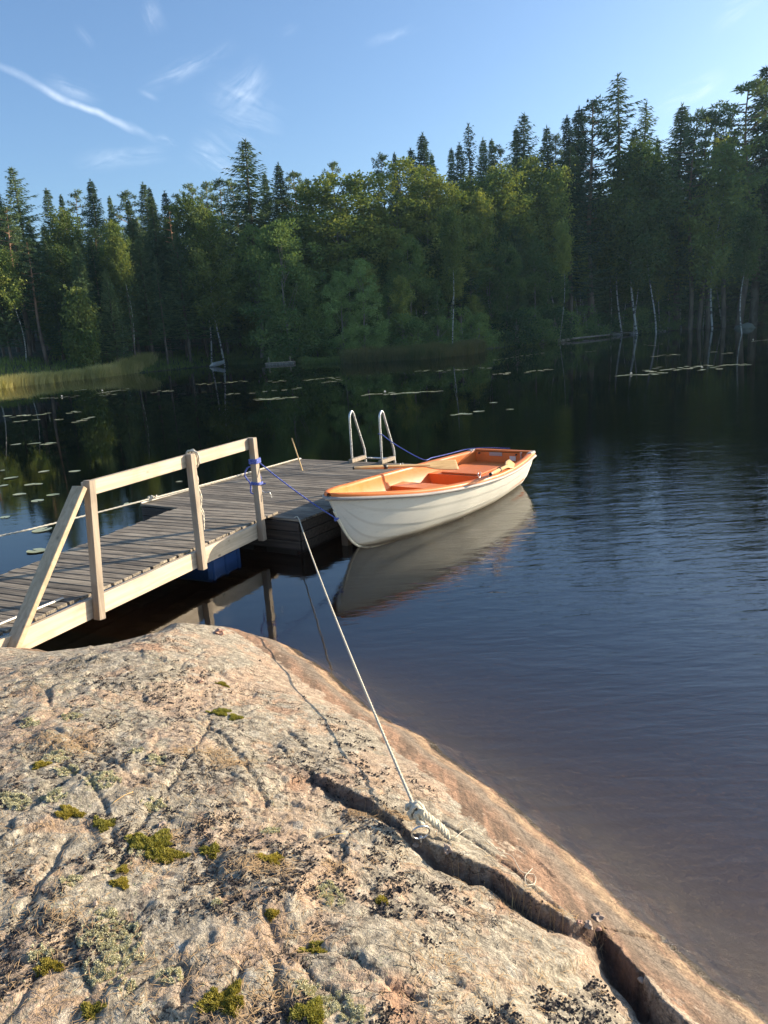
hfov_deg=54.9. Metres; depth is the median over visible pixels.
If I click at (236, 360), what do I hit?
sedge bed
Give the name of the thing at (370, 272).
birch tree
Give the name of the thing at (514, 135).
spruce tree
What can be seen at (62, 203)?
spruce tree
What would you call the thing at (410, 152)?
spruce tree
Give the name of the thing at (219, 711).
moss cushion
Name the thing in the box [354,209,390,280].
birch tree
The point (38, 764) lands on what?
moss cushion
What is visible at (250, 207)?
spruce tree
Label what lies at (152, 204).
spruce tree
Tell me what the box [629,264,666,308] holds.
alder tree
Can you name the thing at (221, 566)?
float block
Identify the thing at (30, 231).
spruce tree
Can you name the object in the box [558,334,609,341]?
fallen log
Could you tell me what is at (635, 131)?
spruce tree
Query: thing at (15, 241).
pine tree
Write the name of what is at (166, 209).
pine tree
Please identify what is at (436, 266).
birch tree
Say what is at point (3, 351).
spruce tree
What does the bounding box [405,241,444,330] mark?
alder tree
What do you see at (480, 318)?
lakeside shrub
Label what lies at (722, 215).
birch tree
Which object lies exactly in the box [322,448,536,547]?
rowing boat
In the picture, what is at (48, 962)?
moss cushion
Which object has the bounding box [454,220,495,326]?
alder tree
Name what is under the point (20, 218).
spruce tree
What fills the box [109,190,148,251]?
pine tree
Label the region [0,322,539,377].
bank grass
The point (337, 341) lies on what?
alder bush
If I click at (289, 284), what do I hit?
birch tree
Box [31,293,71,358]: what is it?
birch sapling
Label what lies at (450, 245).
birch tree
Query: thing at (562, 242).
birch tree
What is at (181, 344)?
spruce tree
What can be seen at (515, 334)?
lakeside shrub
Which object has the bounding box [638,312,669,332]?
lakeside shrub
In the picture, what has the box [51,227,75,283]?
spruce tree
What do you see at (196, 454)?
hanging rope
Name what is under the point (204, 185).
pine tree
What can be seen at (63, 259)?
birch tree
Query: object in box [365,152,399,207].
pine tree
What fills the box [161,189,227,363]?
birch tree
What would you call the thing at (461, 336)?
lakeside shrub
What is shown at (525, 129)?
spruce tree
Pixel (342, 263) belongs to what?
alder tree
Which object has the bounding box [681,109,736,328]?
pine tree
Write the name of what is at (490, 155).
spruce tree
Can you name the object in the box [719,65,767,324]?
spruce tree
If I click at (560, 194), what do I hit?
birch tree
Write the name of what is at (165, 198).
spruce tree
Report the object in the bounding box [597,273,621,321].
spruce tree
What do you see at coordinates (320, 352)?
alder bush
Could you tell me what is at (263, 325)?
alder tree
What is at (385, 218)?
aspen tree
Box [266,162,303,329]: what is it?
spruce tree
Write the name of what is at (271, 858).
moss cushion
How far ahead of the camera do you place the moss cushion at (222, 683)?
4.13 m
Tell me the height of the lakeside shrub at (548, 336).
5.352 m
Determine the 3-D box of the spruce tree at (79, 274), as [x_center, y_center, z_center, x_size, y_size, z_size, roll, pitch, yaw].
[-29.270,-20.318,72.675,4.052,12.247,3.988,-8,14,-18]
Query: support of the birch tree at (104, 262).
on the bank
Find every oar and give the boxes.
[352,459,458,469]
[489,459,514,475]
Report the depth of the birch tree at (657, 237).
104.98 m
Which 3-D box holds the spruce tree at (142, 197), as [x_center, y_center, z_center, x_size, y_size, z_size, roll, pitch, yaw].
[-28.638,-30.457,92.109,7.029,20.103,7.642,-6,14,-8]
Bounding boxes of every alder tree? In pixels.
[225,222,298,357]
[238,217,333,362]
[256,313,272,346]
[321,258,376,337]
[339,241,388,333]
[367,291,388,337]
[385,233,437,335]
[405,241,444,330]
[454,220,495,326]
[529,252,571,324]
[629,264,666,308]
[681,275,699,318]
[695,225,737,310]
[712,292,720,315]
[730,250,751,307]
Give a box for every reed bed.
[0,349,161,388]
[146,349,185,358]
[337,337,487,362]
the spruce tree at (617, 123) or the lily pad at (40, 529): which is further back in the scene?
the spruce tree at (617, 123)
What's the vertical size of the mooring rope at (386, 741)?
0.168 m
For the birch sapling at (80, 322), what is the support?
on the bank
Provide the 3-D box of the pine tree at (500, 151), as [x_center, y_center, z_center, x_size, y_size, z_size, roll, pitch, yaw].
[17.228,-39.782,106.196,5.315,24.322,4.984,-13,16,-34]
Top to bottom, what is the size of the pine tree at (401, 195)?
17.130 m
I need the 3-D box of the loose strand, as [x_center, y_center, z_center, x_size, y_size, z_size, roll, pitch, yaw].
[0.446,1.344,2.893,0.339,0.187,0.200,5,16,32]
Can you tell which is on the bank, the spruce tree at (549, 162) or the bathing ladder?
the spruce tree at (549, 162)
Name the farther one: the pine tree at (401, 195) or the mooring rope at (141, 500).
the pine tree at (401, 195)
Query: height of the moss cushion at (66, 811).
0.041 m
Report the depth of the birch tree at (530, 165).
96.77 m
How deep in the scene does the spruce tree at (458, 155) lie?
103.42 m
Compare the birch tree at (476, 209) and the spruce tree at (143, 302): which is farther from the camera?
the birch tree at (476, 209)
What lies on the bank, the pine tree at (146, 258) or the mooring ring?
the pine tree at (146, 258)
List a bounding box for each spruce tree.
[0,167,53,340]
[0,194,38,344]
[0,265,32,361]
[0,303,20,356]
[15,222,50,349]
[17,241,38,340]
[29,224,69,329]
[38,188,64,239]
[40,239,73,361]
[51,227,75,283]
[58,193,71,232]
[68,241,108,364]
[73,228,106,348]
[80,179,119,304]
[84,237,128,360]
[97,268,134,361]
[106,195,120,332]
[107,233,167,354]
[115,280,147,354]
[120,237,175,352]
[123,198,160,352]
[135,181,164,344]
[140,195,192,357]
[145,216,179,324]
[146,186,172,299]
[160,190,189,342]
[161,222,195,345]
[175,251,233,357]
[198,138,317,320]
[198,225,242,352]
[207,260,245,353]
[261,173,275,315]
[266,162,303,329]
[381,244,425,328]
[386,200,405,303]
[391,152,403,304]
[401,148,416,202]
[410,131,443,315]
[424,153,447,313]
[439,232,486,321]
[446,148,460,317]
[450,142,466,303]
[453,123,484,201]
[473,137,492,297]
[484,138,501,205]
[503,112,592,306]
[509,126,522,303]
[537,124,558,301]
[540,143,622,327]
[553,114,594,306]
[567,105,607,315]
[586,71,662,312]
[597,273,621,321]
[609,102,685,314]
[612,288,628,316]
[620,126,655,318]
[634,284,651,312]
[635,102,731,329]
[638,138,672,321]
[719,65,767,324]
[726,109,767,303]
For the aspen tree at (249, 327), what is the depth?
89.85 m
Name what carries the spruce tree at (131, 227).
on the bank
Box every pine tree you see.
[0,206,38,355]
[0,230,25,351]
[2,225,36,351]
[9,237,54,363]
[61,189,92,247]
[84,227,114,351]
[96,219,130,350]
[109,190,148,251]
[122,227,151,350]
[152,204,192,356]
[170,192,195,341]
[179,183,221,342]
[195,180,224,234]
[204,176,243,247]
[220,177,256,246]
[268,170,314,262]
[297,178,325,260]
[322,161,348,216]
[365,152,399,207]
[388,190,409,217]
[418,206,439,250]
[490,144,514,209]
[510,207,526,263]
[514,153,547,214]
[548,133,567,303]
[551,94,631,315]
[663,106,720,329]
[669,108,738,328]
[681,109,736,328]
[698,77,767,325]
[708,107,760,327]
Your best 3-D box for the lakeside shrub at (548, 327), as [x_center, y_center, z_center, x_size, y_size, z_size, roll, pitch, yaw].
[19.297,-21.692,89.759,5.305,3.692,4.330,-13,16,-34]
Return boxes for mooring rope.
[0,458,299,536]
[248,457,335,517]
[294,516,416,810]
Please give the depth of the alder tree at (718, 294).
122.88 m
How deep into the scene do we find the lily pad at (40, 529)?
10.04 m
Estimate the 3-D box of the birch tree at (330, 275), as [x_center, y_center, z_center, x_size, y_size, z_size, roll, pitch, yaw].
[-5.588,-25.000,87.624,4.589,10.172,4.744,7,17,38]
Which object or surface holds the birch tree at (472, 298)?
on the bank
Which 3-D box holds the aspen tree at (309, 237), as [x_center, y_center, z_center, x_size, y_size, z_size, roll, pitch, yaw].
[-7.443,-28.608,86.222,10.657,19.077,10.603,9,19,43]
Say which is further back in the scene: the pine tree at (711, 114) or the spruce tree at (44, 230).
the pine tree at (711, 114)
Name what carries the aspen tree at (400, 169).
on the bank
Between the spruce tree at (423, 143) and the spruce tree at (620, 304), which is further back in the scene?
the spruce tree at (620, 304)
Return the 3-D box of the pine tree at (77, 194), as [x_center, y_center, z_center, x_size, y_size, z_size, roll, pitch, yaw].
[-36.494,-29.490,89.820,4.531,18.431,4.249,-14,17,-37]
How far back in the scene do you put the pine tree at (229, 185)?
96.45 m
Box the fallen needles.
[0,649,632,1023]
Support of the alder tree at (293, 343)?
on the bank
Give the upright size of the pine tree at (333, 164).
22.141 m
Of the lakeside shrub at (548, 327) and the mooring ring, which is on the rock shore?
the mooring ring
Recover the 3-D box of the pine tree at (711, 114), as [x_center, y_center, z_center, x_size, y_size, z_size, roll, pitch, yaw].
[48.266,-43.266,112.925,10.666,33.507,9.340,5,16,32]
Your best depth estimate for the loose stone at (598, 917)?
2.72 m
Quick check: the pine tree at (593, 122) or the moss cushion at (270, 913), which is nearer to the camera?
the moss cushion at (270, 913)
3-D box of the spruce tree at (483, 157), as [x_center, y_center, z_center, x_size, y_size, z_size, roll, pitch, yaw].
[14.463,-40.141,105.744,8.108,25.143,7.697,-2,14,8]
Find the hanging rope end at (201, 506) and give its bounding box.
[199,489,203,519]
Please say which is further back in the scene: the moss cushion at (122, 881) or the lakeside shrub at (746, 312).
the lakeside shrub at (746, 312)
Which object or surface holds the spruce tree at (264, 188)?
on the bank
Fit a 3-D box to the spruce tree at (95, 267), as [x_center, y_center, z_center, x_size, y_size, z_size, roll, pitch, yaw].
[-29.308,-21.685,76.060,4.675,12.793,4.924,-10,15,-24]
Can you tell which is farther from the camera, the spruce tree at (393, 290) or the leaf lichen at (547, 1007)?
the spruce tree at (393, 290)
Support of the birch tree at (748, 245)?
on the bank
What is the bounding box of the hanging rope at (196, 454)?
[186,449,204,529]
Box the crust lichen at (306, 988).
[0,712,372,1023]
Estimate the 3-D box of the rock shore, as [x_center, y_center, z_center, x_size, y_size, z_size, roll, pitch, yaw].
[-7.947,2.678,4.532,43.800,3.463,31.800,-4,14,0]
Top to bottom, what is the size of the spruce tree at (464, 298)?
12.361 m
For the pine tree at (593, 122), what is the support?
on the bank
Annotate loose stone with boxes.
[157,821,165,827]
[214,628,224,635]
[443,843,452,854]
[584,920,592,929]
[591,912,604,922]
[637,977,643,983]
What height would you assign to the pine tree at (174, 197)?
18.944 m
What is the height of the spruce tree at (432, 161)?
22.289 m
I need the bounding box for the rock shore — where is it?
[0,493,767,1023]
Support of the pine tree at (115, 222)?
on the bank
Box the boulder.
[734,322,755,328]
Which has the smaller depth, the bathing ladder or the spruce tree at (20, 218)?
the bathing ladder
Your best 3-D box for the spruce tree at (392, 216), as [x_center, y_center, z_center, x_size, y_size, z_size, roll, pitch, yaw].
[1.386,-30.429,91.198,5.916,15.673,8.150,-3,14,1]
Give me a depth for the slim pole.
11.32 m
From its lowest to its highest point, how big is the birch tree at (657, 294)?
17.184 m
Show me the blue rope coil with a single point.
(255, 483)
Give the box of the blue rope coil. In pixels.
[244,466,265,494]
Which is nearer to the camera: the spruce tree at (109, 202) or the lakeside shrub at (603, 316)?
the spruce tree at (109, 202)
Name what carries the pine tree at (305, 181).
on the bank
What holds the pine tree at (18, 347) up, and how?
on the bank
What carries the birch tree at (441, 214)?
on the bank
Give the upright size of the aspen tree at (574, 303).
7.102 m
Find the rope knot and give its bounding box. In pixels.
[405,799,460,845]
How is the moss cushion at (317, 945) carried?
on the rock shore
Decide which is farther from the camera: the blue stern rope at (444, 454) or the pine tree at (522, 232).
the pine tree at (522, 232)
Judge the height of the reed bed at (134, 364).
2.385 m
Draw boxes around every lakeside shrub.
[381,312,429,346]
[422,315,463,345]
[440,306,483,341]
[458,311,504,345]
[489,309,542,346]
[508,305,558,344]
[527,319,560,342]
[535,307,576,341]
[559,311,587,339]
[572,304,613,338]
[581,312,621,336]
[608,310,633,332]
[622,305,658,332]
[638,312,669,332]
[702,307,720,326]
[712,298,746,324]
[726,300,749,325]
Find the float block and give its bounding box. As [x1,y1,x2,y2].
[162,548,240,581]
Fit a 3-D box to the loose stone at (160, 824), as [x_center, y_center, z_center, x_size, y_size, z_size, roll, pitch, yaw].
[-0.804,1.127,2.671,0.031,0.018,0.036,0,14,13]
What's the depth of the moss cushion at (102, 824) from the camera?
2.64 m
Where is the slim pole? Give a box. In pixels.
[291,438,302,470]
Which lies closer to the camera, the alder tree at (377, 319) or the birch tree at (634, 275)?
the alder tree at (377, 319)
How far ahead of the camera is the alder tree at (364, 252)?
83.83 m
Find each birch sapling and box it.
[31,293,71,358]
[53,284,106,369]
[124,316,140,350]
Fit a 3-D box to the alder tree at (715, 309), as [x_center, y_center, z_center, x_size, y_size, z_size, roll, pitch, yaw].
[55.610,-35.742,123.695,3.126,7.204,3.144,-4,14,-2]
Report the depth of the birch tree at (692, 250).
114.17 m
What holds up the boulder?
in the water
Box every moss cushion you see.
[32,760,53,769]
[32,956,64,977]
[54,804,86,819]
[80,1000,106,1020]
[92,815,115,832]
[108,876,129,889]
[114,864,129,873]
[124,828,173,862]
[156,846,190,864]
[193,978,244,1017]
[199,841,220,858]
[206,707,231,715]
[215,681,229,687]
[229,713,243,720]
[255,851,284,866]
[264,908,279,923]
[286,995,325,1023]
[297,939,326,953]
[373,895,387,904]
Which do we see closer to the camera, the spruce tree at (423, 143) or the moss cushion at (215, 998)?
the moss cushion at (215, 998)
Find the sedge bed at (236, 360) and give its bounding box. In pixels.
[226,348,340,364]
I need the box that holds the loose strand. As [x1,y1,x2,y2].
[455,829,535,884]
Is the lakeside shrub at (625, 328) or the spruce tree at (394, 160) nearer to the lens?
the spruce tree at (394, 160)
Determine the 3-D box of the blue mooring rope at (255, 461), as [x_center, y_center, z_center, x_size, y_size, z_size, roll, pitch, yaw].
[-0.987,-0.249,7.934,0.933,0.691,0.120,0,14,17]
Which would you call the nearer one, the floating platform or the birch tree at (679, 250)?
the floating platform
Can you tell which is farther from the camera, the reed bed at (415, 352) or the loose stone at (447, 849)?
the reed bed at (415, 352)
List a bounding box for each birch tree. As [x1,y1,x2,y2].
[0,246,26,361]
[35,243,96,334]
[40,206,95,294]
[80,242,142,358]
[98,218,138,340]
[158,218,190,346]
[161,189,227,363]
[176,203,245,365]
[274,254,298,320]
[319,257,345,334]
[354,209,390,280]
[354,260,382,339]
[387,274,417,320]
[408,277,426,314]
[420,237,459,307]
[428,200,465,246]
[435,204,468,343]
[439,266,469,315]
[447,172,503,293]
[461,188,499,307]
[464,294,484,323]
[474,160,537,323]
[498,153,569,287]
[525,163,578,309]
[552,218,575,337]
[581,136,692,333]
[591,151,650,334]
[614,275,637,325]
[624,216,654,333]
[631,150,677,332]
[646,221,678,320]
[662,211,708,329]
[671,130,767,328]
[677,185,712,328]
[701,211,736,320]
[723,206,767,333]
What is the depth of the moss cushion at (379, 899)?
2.42 m
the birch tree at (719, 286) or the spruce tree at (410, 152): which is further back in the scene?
the birch tree at (719, 286)
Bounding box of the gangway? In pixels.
[0,437,277,648]
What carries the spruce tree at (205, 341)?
on the bank
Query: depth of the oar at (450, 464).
9.87 m
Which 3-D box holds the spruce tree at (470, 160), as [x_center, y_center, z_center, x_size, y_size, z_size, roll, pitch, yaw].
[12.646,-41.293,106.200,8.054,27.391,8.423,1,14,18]
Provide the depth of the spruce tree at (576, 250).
99.46 m
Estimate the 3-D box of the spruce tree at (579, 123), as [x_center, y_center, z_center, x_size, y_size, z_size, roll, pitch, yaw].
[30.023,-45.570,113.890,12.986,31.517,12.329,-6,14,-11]
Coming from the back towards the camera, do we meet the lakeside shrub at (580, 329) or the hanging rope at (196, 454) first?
the lakeside shrub at (580, 329)
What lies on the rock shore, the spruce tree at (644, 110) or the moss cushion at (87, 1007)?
the moss cushion at (87, 1007)
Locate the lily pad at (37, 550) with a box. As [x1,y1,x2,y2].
[26,548,44,552]
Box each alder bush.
[296,301,330,357]
[318,270,367,356]
[332,258,391,349]
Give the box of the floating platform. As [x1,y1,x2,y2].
[140,458,402,554]
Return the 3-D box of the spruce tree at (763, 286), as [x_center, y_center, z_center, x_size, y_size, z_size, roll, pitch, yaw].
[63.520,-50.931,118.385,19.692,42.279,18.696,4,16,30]
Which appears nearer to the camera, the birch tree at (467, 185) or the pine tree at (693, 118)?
the birch tree at (467, 185)
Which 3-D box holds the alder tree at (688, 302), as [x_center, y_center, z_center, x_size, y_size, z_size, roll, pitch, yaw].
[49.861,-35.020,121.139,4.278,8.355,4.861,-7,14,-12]
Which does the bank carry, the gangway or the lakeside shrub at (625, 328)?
the lakeside shrub at (625, 328)
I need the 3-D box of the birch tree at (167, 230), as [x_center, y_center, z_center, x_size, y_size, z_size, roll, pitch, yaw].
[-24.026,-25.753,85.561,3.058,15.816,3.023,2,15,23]
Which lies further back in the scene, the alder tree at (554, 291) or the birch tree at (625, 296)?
the birch tree at (625, 296)
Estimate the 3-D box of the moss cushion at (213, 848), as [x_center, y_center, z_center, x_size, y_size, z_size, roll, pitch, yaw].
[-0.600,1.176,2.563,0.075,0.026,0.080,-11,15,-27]
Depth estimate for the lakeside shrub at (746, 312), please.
122.92 m
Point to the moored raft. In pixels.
(281, 363)
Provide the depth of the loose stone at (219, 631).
5.15 m
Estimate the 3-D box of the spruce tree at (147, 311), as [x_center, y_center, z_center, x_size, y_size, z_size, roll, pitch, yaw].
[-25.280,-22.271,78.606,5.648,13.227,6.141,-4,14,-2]
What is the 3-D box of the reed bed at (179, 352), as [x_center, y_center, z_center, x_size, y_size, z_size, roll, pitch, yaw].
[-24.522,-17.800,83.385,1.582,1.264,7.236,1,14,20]
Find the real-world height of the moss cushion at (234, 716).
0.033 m
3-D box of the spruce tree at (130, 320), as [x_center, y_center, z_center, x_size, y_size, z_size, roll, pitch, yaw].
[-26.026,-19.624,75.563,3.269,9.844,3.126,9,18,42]
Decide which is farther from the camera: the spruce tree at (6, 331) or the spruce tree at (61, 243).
the spruce tree at (61, 243)
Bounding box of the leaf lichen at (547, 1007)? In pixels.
[0,658,620,1023]
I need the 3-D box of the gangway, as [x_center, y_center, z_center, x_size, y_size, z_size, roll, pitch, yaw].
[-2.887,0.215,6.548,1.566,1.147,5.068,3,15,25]
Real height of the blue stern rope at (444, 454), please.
0.325 m
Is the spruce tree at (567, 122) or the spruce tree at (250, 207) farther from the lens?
the spruce tree at (567, 122)
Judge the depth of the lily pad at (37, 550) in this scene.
8.98 m
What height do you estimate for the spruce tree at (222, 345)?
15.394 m
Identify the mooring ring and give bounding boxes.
[411,825,430,842]
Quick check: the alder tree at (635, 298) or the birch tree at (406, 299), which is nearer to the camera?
the birch tree at (406, 299)
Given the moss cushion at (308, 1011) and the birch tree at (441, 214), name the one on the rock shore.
the moss cushion at (308, 1011)
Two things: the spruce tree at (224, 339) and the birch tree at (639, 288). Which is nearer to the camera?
the spruce tree at (224, 339)
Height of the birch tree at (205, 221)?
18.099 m
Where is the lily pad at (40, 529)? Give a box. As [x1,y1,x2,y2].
[32,527,51,531]
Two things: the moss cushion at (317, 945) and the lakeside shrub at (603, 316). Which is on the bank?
the lakeside shrub at (603, 316)
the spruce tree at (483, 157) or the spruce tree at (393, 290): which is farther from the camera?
the spruce tree at (483, 157)
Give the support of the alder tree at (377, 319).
on the bank
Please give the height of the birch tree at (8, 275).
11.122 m
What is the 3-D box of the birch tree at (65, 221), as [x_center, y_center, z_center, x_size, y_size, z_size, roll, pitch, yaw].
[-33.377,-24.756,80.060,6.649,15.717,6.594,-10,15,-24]
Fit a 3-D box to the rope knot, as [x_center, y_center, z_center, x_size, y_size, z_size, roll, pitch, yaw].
[0.180,1.201,2.853,0.216,0.173,0.102,2,15,22]
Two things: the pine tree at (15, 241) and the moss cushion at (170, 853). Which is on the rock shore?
the moss cushion at (170, 853)
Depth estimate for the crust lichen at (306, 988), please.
2.14 m
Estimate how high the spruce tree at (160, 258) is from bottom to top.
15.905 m
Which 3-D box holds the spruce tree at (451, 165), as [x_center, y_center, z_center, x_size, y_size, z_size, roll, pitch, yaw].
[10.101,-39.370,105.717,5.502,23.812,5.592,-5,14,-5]
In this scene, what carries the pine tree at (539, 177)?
on the bank
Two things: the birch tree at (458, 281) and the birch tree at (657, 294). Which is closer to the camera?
the birch tree at (458, 281)
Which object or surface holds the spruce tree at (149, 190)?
on the bank
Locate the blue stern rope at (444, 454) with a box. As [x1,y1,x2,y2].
[378,433,509,460]
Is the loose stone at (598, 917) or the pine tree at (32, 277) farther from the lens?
the pine tree at (32, 277)
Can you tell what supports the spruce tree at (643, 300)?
on the bank
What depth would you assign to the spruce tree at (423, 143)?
97.50 m
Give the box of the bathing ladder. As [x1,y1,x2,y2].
[348,410,395,463]
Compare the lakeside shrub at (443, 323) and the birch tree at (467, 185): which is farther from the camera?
the birch tree at (467, 185)
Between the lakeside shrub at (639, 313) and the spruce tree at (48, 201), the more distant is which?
the lakeside shrub at (639, 313)
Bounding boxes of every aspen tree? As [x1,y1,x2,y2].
[235,265,275,348]
[267,178,354,313]
[275,172,412,324]
[316,169,408,333]
[360,156,445,298]
[388,165,477,330]
[418,179,482,317]
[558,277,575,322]
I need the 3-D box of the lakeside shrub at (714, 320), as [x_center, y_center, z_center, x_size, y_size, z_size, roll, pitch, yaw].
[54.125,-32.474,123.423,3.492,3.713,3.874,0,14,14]
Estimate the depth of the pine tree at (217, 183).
96.25 m
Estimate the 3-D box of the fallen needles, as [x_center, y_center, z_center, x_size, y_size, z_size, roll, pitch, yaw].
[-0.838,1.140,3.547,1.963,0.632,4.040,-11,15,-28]
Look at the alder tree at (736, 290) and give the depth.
125.14 m
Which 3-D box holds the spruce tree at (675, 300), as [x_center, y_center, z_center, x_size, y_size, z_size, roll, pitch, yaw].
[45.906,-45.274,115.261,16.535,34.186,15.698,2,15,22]
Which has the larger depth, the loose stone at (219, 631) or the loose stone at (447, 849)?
the loose stone at (219, 631)
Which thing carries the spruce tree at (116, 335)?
on the bank
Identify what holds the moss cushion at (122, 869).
on the rock shore
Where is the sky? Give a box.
[0,0,767,278]
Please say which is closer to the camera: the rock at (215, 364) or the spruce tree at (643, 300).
the rock at (215, 364)
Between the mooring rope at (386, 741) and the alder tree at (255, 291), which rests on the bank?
the alder tree at (255, 291)
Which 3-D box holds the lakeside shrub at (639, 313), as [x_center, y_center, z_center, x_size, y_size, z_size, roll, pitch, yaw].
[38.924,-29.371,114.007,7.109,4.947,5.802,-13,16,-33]
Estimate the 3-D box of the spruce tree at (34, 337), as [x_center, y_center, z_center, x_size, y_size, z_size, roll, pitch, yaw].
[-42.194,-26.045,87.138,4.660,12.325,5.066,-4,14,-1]
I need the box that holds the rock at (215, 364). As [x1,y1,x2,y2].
[209,360,224,366]
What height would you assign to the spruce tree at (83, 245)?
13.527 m
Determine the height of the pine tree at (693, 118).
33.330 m
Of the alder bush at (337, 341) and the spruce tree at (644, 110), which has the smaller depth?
the alder bush at (337, 341)
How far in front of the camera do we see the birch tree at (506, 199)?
92.75 m
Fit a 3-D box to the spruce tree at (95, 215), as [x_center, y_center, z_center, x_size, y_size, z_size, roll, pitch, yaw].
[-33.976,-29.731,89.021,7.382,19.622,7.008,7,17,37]
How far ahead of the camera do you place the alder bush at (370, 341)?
76.52 m
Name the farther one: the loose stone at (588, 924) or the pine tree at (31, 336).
the pine tree at (31, 336)
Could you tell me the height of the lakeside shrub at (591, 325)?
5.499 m
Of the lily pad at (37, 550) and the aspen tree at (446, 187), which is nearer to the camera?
the lily pad at (37, 550)
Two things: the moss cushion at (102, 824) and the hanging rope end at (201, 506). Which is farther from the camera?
the hanging rope end at (201, 506)
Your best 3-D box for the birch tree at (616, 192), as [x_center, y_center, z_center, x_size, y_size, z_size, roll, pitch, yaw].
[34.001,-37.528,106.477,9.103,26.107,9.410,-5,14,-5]
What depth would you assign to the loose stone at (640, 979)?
2.42 m
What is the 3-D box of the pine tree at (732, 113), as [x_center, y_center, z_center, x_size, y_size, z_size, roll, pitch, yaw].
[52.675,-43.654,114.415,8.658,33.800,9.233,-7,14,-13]
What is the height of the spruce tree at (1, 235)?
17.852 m
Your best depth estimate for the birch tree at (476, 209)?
89.93 m
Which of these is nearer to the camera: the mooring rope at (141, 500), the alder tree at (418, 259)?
the mooring rope at (141, 500)
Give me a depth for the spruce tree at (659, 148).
117.08 m
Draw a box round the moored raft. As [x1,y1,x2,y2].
[265,357,294,365]
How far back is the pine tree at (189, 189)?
92.66 m
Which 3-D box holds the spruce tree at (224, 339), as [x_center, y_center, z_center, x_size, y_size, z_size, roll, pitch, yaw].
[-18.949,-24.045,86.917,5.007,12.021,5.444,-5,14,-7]
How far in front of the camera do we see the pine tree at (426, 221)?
90.20 m
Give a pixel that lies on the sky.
(117, 95)
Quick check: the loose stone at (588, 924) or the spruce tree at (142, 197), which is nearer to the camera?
the loose stone at (588, 924)
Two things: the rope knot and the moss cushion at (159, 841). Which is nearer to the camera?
the moss cushion at (159, 841)
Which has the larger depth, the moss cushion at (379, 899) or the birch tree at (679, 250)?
the birch tree at (679, 250)
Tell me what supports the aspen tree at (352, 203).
on the bank
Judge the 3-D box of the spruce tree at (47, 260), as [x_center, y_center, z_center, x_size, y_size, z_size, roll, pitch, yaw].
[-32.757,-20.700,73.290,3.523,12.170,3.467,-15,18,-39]
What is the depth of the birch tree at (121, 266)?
73.07 m
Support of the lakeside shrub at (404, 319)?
on the bank
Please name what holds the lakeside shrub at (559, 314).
on the bank
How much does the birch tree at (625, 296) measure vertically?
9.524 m
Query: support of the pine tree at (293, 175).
on the bank
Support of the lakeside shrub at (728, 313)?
on the bank
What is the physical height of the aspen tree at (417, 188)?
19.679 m
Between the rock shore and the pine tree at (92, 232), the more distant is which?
the pine tree at (92, 232)
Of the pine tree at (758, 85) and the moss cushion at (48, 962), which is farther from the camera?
the pine tree at (758, 85)

